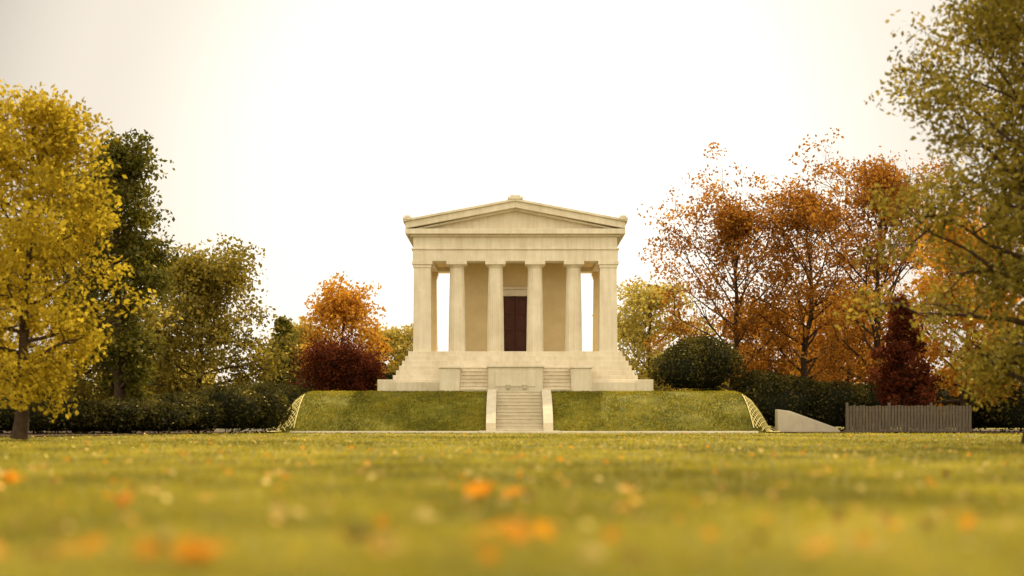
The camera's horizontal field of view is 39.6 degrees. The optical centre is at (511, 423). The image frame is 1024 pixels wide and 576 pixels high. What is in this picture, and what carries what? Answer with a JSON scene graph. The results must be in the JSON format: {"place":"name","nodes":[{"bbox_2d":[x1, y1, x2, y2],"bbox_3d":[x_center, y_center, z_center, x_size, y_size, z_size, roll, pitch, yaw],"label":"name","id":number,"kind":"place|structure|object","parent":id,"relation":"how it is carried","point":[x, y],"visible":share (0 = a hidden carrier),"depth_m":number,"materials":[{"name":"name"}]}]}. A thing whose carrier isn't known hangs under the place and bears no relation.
{"place":"outdoors","nodes":[
{"label":"outdoors","id":0,"kind":"place"},
{"bbox_2d":[0,426,1023,575],"bbox_3d":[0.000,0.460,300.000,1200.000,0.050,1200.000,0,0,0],"label":"lawn","id":1,"kind":"structure","parent":0,"point":[485,570],"depth_m":7.66,"materials":[{"name":"plant"}]},
{"bbox_2d":[0,169,85,377],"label":"yellow maple tree","id":2,"kind":"object","parent":1,"relation":"on","point":[8,341],"visible":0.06,"depth_m":47.44,"materials":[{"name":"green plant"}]},
{"bbox_2d":[0,78,160,439],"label":"yellow maple tree","id":3,"kind":"object","parent":1,"relation":"on","point":[54,148],"visible":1,"depth_m":39.35,"materials":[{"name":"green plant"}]},
{"bbox_2d":[0,429,276,435],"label":"mulch bed","id":4,"kind":"object","parent":1,"relation":"on","point":[64,433],"visible":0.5,"depth_m":58.00,"materials":[{"name":"brown soil"}]},
{"bbox_2d":[0,395,53,433],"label":"boxwood hedge","id":5,"kind":"object","parent":4,"relation":"on","point":[7,414],"visible":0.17,"depth_m":56.78,"materials":[{"name":"green plant"}]},
{"bbox_2d":[13,397,112,433],"bbox_3d":[-17.791,-0.212,56.011,3.998,1.632,3.598,0,0,38],"label":"boxwood hedge","id":6,"kind":"object","parent":4,"relation":"on","point":[39,420],"visible":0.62,"depth_m":54.95,"materials":[{"name":"green plant"}]},
{"bbox_2d":[0,161,182,431],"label":"green oak tree","id":7,"kind":"object","parent":4,"relation":"on","point":[80,389],"visible":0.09,"depth_m":65.37,"materials":[{"name":"green plant"}]},
{"bbox_2d":[69,400,159,433],"bbox_3d":[-16.602,-0.187,56.874,4.741,1.550,3.237,0,0,-25],"label":"boxwood hedge","id":8,"kind":"object","parent":4,"relation":"on","point":[119,418],"visible":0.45,"depth_m":56.18,"materials":[{"name":"green plant"}]},
{"bbox_2d":[52,128,184,432],"bbox_3d":[-16.780,-5.917,60.428,5.414,12.962,6.382,0,0,0],"label":"green oak tree","id":9,"kind":"object","parent":4,"relation":"on","point":[130,376],"visible":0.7,"depth_m":59.68,"materials":[{"name":"green plant"}]},
{"bbox_2d":[98,397,202,433],"bbox_3d":[-15.048,-0.264,58.157,4.714,1.669,3.843,0,0,0],"label":"boxwood hedge","id":10,"kind":"object","parent":4,"relation":"on","point":[169,417],"visible":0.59,"depth_m":57.49,"materials":[{"name":"green plant"}]},
{"bbox_2d":[143,391,227,432],"bbox_3d":[-14.066,-0.384,59.949,4.055,1.953,3.371,0,0,0],"label":"boxwood hedge","id":11,"kind":"object","parent":4,"relation":"on","point":[210,418],"visible":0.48,"depth_m":59.37,"materials":[{"name":"green plant"}]},
{"bbox_2d":[190,384,270,432],"bbox_3d":[-12.560,-0.568,62.018,4.000,2.332,3.898,0,0,44],"label":"boxwood hedge","id":12,"kind":"object","parent":4,"relation":"on","point":[241,410],"visible":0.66,"depth_m":61.09,"materials":[{"name":"green plant"}]},
{"bbox_2d":[235,380,312,430],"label":"boxwood hedge","id":13,"kind":"object","parent":4,"relation":"on","point":[290,392],"visible":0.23,"depth_m":75.47,"materials":[{"name":"green plant"}]},
{"bbox_2d":[279,374,325,392],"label":"boxwood hedge","id":14,"kind":"object","parent":4,"relation":"on","point":[291,378],"visible":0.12,"depth_m":85.58,"materials":[{"name":"green plant"}]},
{"bbox_2d":[111,232,303,430],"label":"olive linden tree","id":15,"kind":"object","parent":1,"relation":"on","point":[204,281],"visible":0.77,"depth_m":80.58,"materials":[{"name":"green plant"}]},
{"bbox_2d":[214,428,266,432],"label":"stone wing wall","id":16,"kind":"structure","parent":1,"relation":"on","point":[223,430],"depth_m":68.60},
{"bbox_2d":[228,383,293,432],"bbox_3d":[-11.806,-0.601,63.978,3.976,2.451,3.209,0,0,0],"label":"boxwood hedge","id":17,"kind":"object","parent":1,"relation":"on","point":[278,400],"visible":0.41,"depth_m":63.25,"materials":[{"name":"green plant"}]},
{"bbox_2d":[260,314,309,382],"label":"pine tree","id":18,"kind":"object","parent":1,"relation":"on","point":[285,323],"visible":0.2,"depth_m":97.40,"materials":[{"name":"green plant"}]},
{"bbox_2d":[260,315,336,367],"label":"orange maple tree","id":19,"kind":"object","parent":1,"relation":"on","point":[300,334],"visible":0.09,"depth_m":116.81,"materials":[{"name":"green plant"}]},
{"bbox_2d":[295,271,394,390],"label":"orange maple tree","id":20,"kind":"object","parent":1,"relation":"on","point":[343,307],"visible":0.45,"depth_m":110.84,"materials":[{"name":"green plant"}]},
{"bbox_2d":[347,323,438,390],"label":"pale birch tree","id":21,"kind":"object","parent":1,"relation":"on","point":[401,343],"visible":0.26,"depth_m":118.69,"materials":[{"name":"yellow plant"}]},
{"bbox_2d":[0,341,956,398],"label":"distant trees","id":22,"kind":"object","parent":1,"relation":"on","point":[723,389],"visible":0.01,"depth_m":144.37,"materials":[{"name":"green plant"}]},
{"bbox_2d":[0,432,1023,564],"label":"fallen leaves","id":23,"kind":"object","parent":1,"relation":"on","point":[187,549],"visible":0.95,"depth_m":5.97,"materials":[{"name":"orange plant"}]},
{"bbox_2d":[486,389,552,430],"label":"stone staircase","id":24,"kind":"structure","parent":1,"relation":"on","point":[519,410],"depth_m":67.77,"materials":[{"name":"stone"}]},
{"bbox_2d":[275,390,771,432],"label":"grass embankment","id":25,"kind":"structure","parent":1,"relation":"on","point":[682,416],"depth_m":67.42,"materials":[{"name":"plant"}]},
{"bbox_2d":[266,394,304,431],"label":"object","id":26,"kind":"object","parent":25,"relation":"on","point":[294,407],"visible":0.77,"depth_m":67.43,"materials":[{"name":"wood"}]},
{"bbox_2d":[285,331,387,391],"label":"red leaf shrub","id":27,"kind":"object","parent":25,"relation":"on","point":[320,356],"visible":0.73,"depth_m":77.19,"materials":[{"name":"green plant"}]},
{"bbox_2d":[330,345,389,390],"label":"red leaf shrub","id":28,"kind":"object","parent":25,"relation":"on","point":[367,375],"visible":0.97,"depth_m":76.42,"materials":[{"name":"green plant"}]},
{"bbox_2d":[383,371,395,379],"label":"boxwood shrub","id":29,"kind":"object","parent":25,"relation":"on","point":[389,375],"visible":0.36,"depth_m":79.55,"materials":[{"name":"green plant"}]},
{"bbox_2d":[396,382,438,391],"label":"block","id":30,"kind":"structure","parent":25,"relation":"on","point":[416,386],"depth_m":74.80,"materials":[{"name":"stone"}]},
{"bbox_2d":[460,389,487,390],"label":"front step","id":31,"kind":"object","parent":25,"relation":"on","point":[473,389],"visible":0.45,"depth_m":73.95,"materials":[{"name":"stone"}]},
{"bbox_2d":[460,385,487,388],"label":"front step","id":32,"kind":"object","parent":31,"relation":"on","point":[473,386],"visible":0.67,"depth_m":74.30,"materials":[{"name":"stone"}]},
{"bbox_2d":[460,382,487,384],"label":"front step","id":33,"kind":"object","parent":32,"relation":"on","point":[473,383],"visible":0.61,"depth_m":74.60,"materials":[{"name":"stone"}]},
{"bbox_2d":[460,378,487,381],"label":"front step","id":34,"kind":"object","parent":33,"relation":"on","point":[473,379],"visible":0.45,"depth_m":74.90,"materials":[{"name":"stone"}]},
{"bbox_2d":[461,374,487,377],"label":"front step","id":35,"kind":"object","parent":34,"relation":"on","point":[474,375],"visible":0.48,"depth_m":75.20,"materials":[{"name":"stone"}]},
{"bbox_2d":[461,371,487,373],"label":"front step","id":36,"kind":"object","parent":35,"relation":"on","point":[474,372],"visible":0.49,"depth_m":75.50,"materials":[{"name":"stone"}]},
{"bbox_2d":[461,367,487,370],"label":"front step","id":37,"kind":"object","parent":36,"relation":"on","point":[474,369],"visible":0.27,"depth_m":75.80,"materials":[{"name":"stone"}]},
{"bbox_2d":[377,380,652,391],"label":"plinth","id":38,"kind":"structure","parent":25,"relation":"on","point":[390,385],"depth_m":75.20,"materials":[{"name":"stone"}]},
{"bbox_2d":[439,368,460,390],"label":"stair cheek","id":39,"kind":"object","parent":38,"relation":"on","point":[449,379],"visible":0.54,"depth_m":73.90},
{"bbox_2d":[393,375,637,379],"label":"base step","id":40,"kind":"object","parent":38,"relation":"on","point":[593,377],"visible":0.34,"depth_m":76.25,"materials":[{"name":"stone"}]},
{"bbox_2d":[396,370,634,374],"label":"base step","id":41,"kind":"object","parent":40,"relation":"on","point":[593,372],"visible":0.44,"depth_m":76.45,"materials":[{"name":"stone"}]},
{"bbox_2d":[399,366,631,369],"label":"base step","id":42,"kind":"object","parent":41,"relation":"on","point":[593,368],"visible":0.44,"depth_m":76.65,"materials":[{"name":"stone"}]},
{"bbox_2d":[402,361,628,365],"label":"base step","id":43,"kind":"object","parent":42,"relation":"on","point":[486,363],"visible":0.47,"depth_m":76.85,"materials":[{"name":"stone"}]},
{"bbox_2d":[405,356,625,360],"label":"base step","id":44,"kind":"object","parent":43,"relation":"on","point":[515,358],"visible":0.49,"depth_m":77.05,"materials":[{"name":"stone"}]},
{"bbox_2d":[408,351,621,355],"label":"base step","id":45,"kind":"object","parent":44,"relation":"on","point":[514,353],"visible":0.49,"depth_m":77.25,"materials":[{"name":"stone"}]},
{"bbox_2d":[413,268,431,350],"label":"column shaft","id":46,"kind":"object","parent":45,"relation":"on","point":[422,324],"visible":0.92,"depth_m":77.62,"materials":[{"name":"stone"}]},
{"bbox_2d":[412,261,433,269],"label":"column capital","id":47,"kind":"object","parent":46,"relation":"on","point":[422,264],"visible":0.94,"depth_m":77.60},
{"bbox_2d":[413,250,617,273],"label":"architrave","id":48,"kind":"object","parent":46,"relation":"on","point":[517,256],"visible":0.54,"depth_m":77.60,"materials":[{"name":"stone"}]},
{"bbox_2d":[411,248,618,250],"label":"taenia","id":49,"kind":"object","parent":48,"relation":"on","point":[412,249],"visible":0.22,"depth_m":77.56,"materials":[{"name":"stone"}]},
{"bbox_2d":[413,237,616,247],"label":"frieze","id":50,"kind":"object","parent":49,"relation":"on","point":[514,242],"visible":0.33,"depth_m":77.63,"materials":[{"name":"stone"}]},
{"bbox_2d":[410,234,619,240],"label":"bed mould","id":51,"kind":"object","parent":50,"relation":"on","point":[515,235],"visible":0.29,"depth_m":77.48,"materials":[{"name":"stone"}]},
{"bbox_2d":[405,229,624,246],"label":"cornice","id":52,"kind":"structure","parent":51,"relation":"on","point":[408,232],"depth_m":77.22,"materials":[{"name":"stone"}]},
{"bbox_2d":[427,211,603,228],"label":"tympanum","id":53,"kind":"object","parent":52,"relation":"on","point":[515,220],"visible":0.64,"depth_m":77.85,"materials":[{"name":"stone"}]},
{"bbox_2d":[436,263,593,266],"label":"portico ceiling","id":54,"kind":"structure","parent":48,"relation":"attached to","point":[445,264],"depth_m":81.55,"materials":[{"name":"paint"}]},
{"bbox_2d":[432,278,437,350],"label":"pier shaft","id":55,"kind":"object","parent":45,"relation":"on","point":[434,314],"visible":0.37,"depth_m":83.13,"materials":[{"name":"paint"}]},
{"bbox_2d":[447,264,466,350],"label":"column shaft","id":56,"kind":"object","parent":45,"relation":"on","point":[457,315],"visible":0.96,"depth_m":77.73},
{"bbox_2d":[446,261,467,266],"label":"column abacus","id":57,"kind":"object","parent":56,"relation":"on","point":[456,262],"depth_m":77.54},
{"bbox_2d":[486,264,504,350],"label":"column shaft","id":58,"kind":"object","parent":45,"relation":"on","point":[495,329],"visible":0.99,"depth_m":77.73,"materials":[{"name":"stone"}]},
{"bbox_2d":[485,261,505,266],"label":"column abacus","id":59,"kind":"object","parent":58,"relation":"on","point":[495,262],"depth_m":77.54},
{"bbox_2d":[464,263,566,350],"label":"cella walls","id":60,"kind":"structure","parent":45,"relation":"on","point":[514,275],"depth_m":80.30,"materials":[{"name":"stone"}]},
{"bbox_2d":[503,287,526,295],"bbox_3d":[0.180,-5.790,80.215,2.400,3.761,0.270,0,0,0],"label":"lintel","id":61,"kind":"structure","parent":60,"relation":"attached to","point":[514,291],"depth_m":80.19,"materials":[{"name":"stone"}]},
{"bbox_2d":[503,297,526,350],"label":"door","id":62,"kind":"structure","parent":60,"relation":"attached to","point":[514,315],"depth_m":80.40,"materials":[{"name":"brown wood"}]},
{"bbox_2d":[505,300,525,349],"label":"door panels","id":63,"kind":"object","parent":62,"relation":"attached to","point":[521,325],"visible":1,"depth_m":80.36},
{"bbox_2d":[525,264,544,350],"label":"column shaft","id":64,"kind":"object","parent":45,"relation":"on","point":[534,341],"visible":0.98,"depth_m":77.73,"materials":[{"name":"stone"}]},
{"bbox_2d":[525,261,544,266],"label":"column abacus","id":65,"kind":"object","parent":64,"relation":"on","point":[534,262],"depth_m":77.54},
{"bbox_2d":[564,264,582,350],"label":"column shaft","id":66,"kind":"object","parent":45,"relation":"on","point":[573,327],"visible":1,"depth_m":77.74,"materials":[{"name":"stone"}]},
{"bbox_2d":[563,261,583,266],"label":"column abacus","id":67,"kind":"object","parent":66,"relation":"on","point":[573,262],"depth_m":77.54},
{"bbox_2d":[593,278,598,350],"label":"pier shaft","id":68,"kind":"object","parent":45,"relation":"on","point":[595,308],"visible":0.37,"depth_m":83.13,"materials":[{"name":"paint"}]},
{"bbox_2d":[598,268,617,350],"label":"column shaft","id":69,"kind":"object","parent":45,"relation":"on","point":[607,329],"visible":0.92,"depth_m":77.62,"materials":[{"name":"stone"}]},
{"bbox_2d":[597,261,618,269],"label":"column capital","id":70,"kind":"object","parent":69,"relation":"on","point":[607,264],"visible":0.93,"depth_m":77.60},
{"bbox_2d":[570,368,590,390],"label":"stair cheek","id":71,"kind":"object","parent":38,"relation":"on","point":[580,379],"visible":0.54,"depth_m":73.90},
{"bbox_2d":[488,367,542,390],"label":"stair pedestal","id":72,"kind":"object","parent":25,"relation":"on","point":[539,378],"visible":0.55,"depth_m":73.90,"materials":[{"name":"stone"}]},
{"bbox_2d":[495,371,535,386],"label":"pedestal panel","id":73,"kind":"object","parent":72,"relation":"attached to","point":[515,378],"visible":1,"depth_m":73.86,"materials":[{"name":"stone"}]},
{"bbox_2d":[487,365,543,368],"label":"pedestal cap","id":74,"kind":"object","parent":72,"relation":"on","point":[515,366],"visible":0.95,"depth_m":73.82,"materials":[{"name":"stone"}]},
{"bbox_2d":[551,389,570,390],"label":"front step","id":75,"kind":"object","parent":25,"relation":"on","point":[560,389],"visible":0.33,"depth_m":73.95,"materials":[{"name":"stone"}]},
{"bbox_2d":[543,385,570,388],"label":"front step","id":76,"kind":"object","parent":75,"relation":"on","point":[556,386],"visible":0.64,"depth_m":74.30,"materials":[{"name":"stone"}]},
{"bbox_2d":[543,382,570,384],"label":"front step","id":77,"kind":"object","parent":76,"relation":"on","point":[556,383],"visible":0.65,"depth_m":74.60,"materials":[{"name":"stone"}]},
{"bbox_2d":[543,378,569,381],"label":"front step","id":78,"kind":"object","parent":77,"relation":"on","point":[556,379],"visible":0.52,"depth_m":74.90,"materials":[{"name":"stone"}]},
{"bbox_2d":[543,374,569,377],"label":"front step","id":79,"kind":"object","parent":78,"relation":"on","point":[556,375],"visible":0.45,"depth_m":75.20,"materials":[{"name":"stone"}]},
{"bbox_2d":[543,371,569,373],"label":"front step","id":80,"kind":"object","parent":79,"relation":"on","point":[556,372],"visible":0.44,"depth_m":75.50,"materials":[{"name":"stone"}]},
{"bbox_2d":[543,367,569,370],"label":"front step","id":81,"kind":"object","parent":80,"relation":"on","point":[556,369],"visible":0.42,"depth_m":75.80,"materials":[{"name":"stone"}]},
{"bbox_2d":[591,382,634,391],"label":"block","id":82,"kind":"structure","parent":25,"relation":"on","point":[612,386],"depth_m":74.80,"materials":[{"name":"stone"}]},
{"bbox_2d":[647,333,747,390],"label":"boxwood shrub","id":83,"kind":"object","parent":25,"relation":"on","point":[697,362],"visible":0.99,"depth_m":75.82,"materials":[{"name":"green plant"}]},
{"bbox_2d":[742,394,780,431],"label":"trellis","id":84,"kind":"object","parent":25,"relation":"on","point":[760,417],"visible":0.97,"depth_m":67.45,"materials":[{"name":"wood"}]},
{"bbox_2d":[290,431,757,432],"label":"stone kerb","id":85,"kind":"structure","parent":1,"relation":"on","point":[525,431],"depth_m":65.20,"materials":[{"name":"stone"}]},
{"bbox_2d":[150,356,969,387],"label":"distant trees","id":86,"kind":"object","parent":1,"relation":"on","point":[212,376],"visible":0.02,"depth_m":124.40,"materials":[{"name":"green plant"}]},
{"bbox_2d":[592,272,719,391],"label":"pale birch tree","id":87,"kind":"object","parent":1,"relation":"on","point":[634,325],"visible":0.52,"depth_m":110.74,"materials":[{"name":"yellow plant"}]},
{"bbox_2d":[712,289,826,381],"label":"orange maple tree","id":88,"kind":"object","parent":1,"relation":"on","point":[757,336],"visible":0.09,"depth_m":109.03,"materials":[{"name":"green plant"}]},
{"bbox_2d":[705,127,901,383],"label":"rust beech tree","id":89,"kind":"object","parent":1,"relation":"on","point":[805,358],"visible":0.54,"depth_m":85.58,"materials":[{"name":"orange plant"}]},
{"bbox_2d":[775,410,840,432],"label":"stone wing wall","id":90,"kind":"structure","parent":1,"relation":"on","point":[788,421],"depth_m":69.60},
{"bbox_2d":[776,287,924,428],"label":"orange maple tree","id":91,"kind":"object","parent":1,"relation":"on","point":[819,336],"visible":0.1,"depth_m":95.02,"materials":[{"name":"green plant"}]},
{"bbox_2d":[733,134,984,430],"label":"rust beech tree","id":92,"kind":"object","parent":1,"relation":"on","point":[884,174],"visible":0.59,"depth_m":79.55,"materials":[{"name":"orange plant"}]},
{"bbox_2d":[771,429,1022,432],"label":"mulch bed","id":93,"kind":"object","parent":1,"relation":"on","point":[988,431],"visible":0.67,"depth_m":71.97,"materials":[{"name":"brown soil"}]},
{"bbox_2d":[621,142,828,390],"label":"rust beech tree","id":94,"kind":"object","parent":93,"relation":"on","point":[732,232],"visible":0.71,"depth_m":87.15,"materials":[{"name":"orange plant"}]},
{"bbox_2d":[731,368,784,430],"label":"boxwood hedge","id":95,"kind":"object","parent":93,"relation":"on","point":[748,382],"visible":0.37,"depth_m":77.65,"materials":[{"name":"green plant"}]},
{"bbox_2d":[743,372,832,429],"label":"boxwood hedge","id":96,"kind":"object","parent":93,"relation":"on","point":[788,393],"visible":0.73,"depth_m":74.98,"materials":[{"name":"green plant"}]},
{"bbox_2d":[798,380,871,430],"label":"boxwood hedge","id":97,"kind":"object","parent":93,"relation":"on","point":[840,396],"visible":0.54,"depth_m":74.96,"materials":[{"name":"green plant"}]},
{"bbox_2d":[838,382,897,429],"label":"boxwood hedge","id":98,"kind":"object","parent":93,"relation":"on","point":[873,392],"visible":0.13,"depth_m":76.74,"materials":[{"name":"green plant"}]},
{"bbox_2d":[863,293,947,431],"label":"copper conifer tree","id":99,"kind":"object","parent":93,"relation":"on","point":[899,382],"visible":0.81,"depth_m":65.37,"materials":[{"name":"red plant"}]},
{"bbox_2d":[894,384,974,428],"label":"boxwood hedge","id":100,"kind":"object","parent":93,"relation":"on","point":[944,395],"visible":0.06,"depth_m":75.22,"materials":[{"name":"green plant"}]},
{"bbox_2d":[969,379,1023,431],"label":"boxwood hedge","id":101,"kind":"object","parent":93,"relation":"on","point":[1011,417],"visible":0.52,"depth_m":69.37,"materials":[{"name":"green plant"}]},
{"bbox_2d":[845,403,971,432],"bbox_3d":[17.872,-0.190,64.085,5.651,1.480,0.170,0,0,0],"label":"wooden fence","id":102,"kind":"object","parent":1,"relation":"on","point":[932,425],"visible":0.89,"depth_m":64.00,"materials":[{"name":"grey wood"}]},
{"bbox_2d":[833,0,1023,443],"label":"green ash tree","id":103,"kind":"object","parent":1,"relation":"on","point":[1000,208],"visible":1,"depth_m":30.74,"materials":[{"name":"green plant"}]},
{"bbox_2d":[835,191,1023,431],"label":"orange maple tree","id":104,"kind":"object","parent":1,"relation":"on","point":[934,349],"visible":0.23,"depth_m":69.23,"materials":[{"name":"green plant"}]},
{"bbox_2d":[942,391,1022,431],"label":"boxwood hedge","id":105,"kind":"object","parent":1,"relation":"on","point":[978,424],"visible":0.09,"depth_m":71.12,"materials":[{"name":"green plant"}]},
{"bbox_2d":[962,0,1023,354],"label":"green ash tree","id":106,"kind":"object","parent":1,"relation":"on","point":[1021,247],"visible":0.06,"depth_m":36.33,"materials":[{"name":"green plant"}]},
{"bbox_2d":[0,0,1023,396],"label":"sky","id":107,"kind":"structure","parent":0,"point":[305,132],"materials":[{"name":"white"}]},
{"bbox_2d":[405,201,624,228],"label":"roof slope","id":108,"kind":"structure","parent":0,"point":[607,222],"depth_m":77.22,"materials":[{"name":"stone"}]},
{"bbox_2d":[414,208,616,228],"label":"rake","id":109,"kind":"object","parent":108,"relation":"attached to","point":[558,218],"depth_m":77.50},
{"bbox_2d":[403,199,627,224],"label":"raking cornice","id":110,"kind":"structure","parent":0,"point":[572,210],"depth_m":77.11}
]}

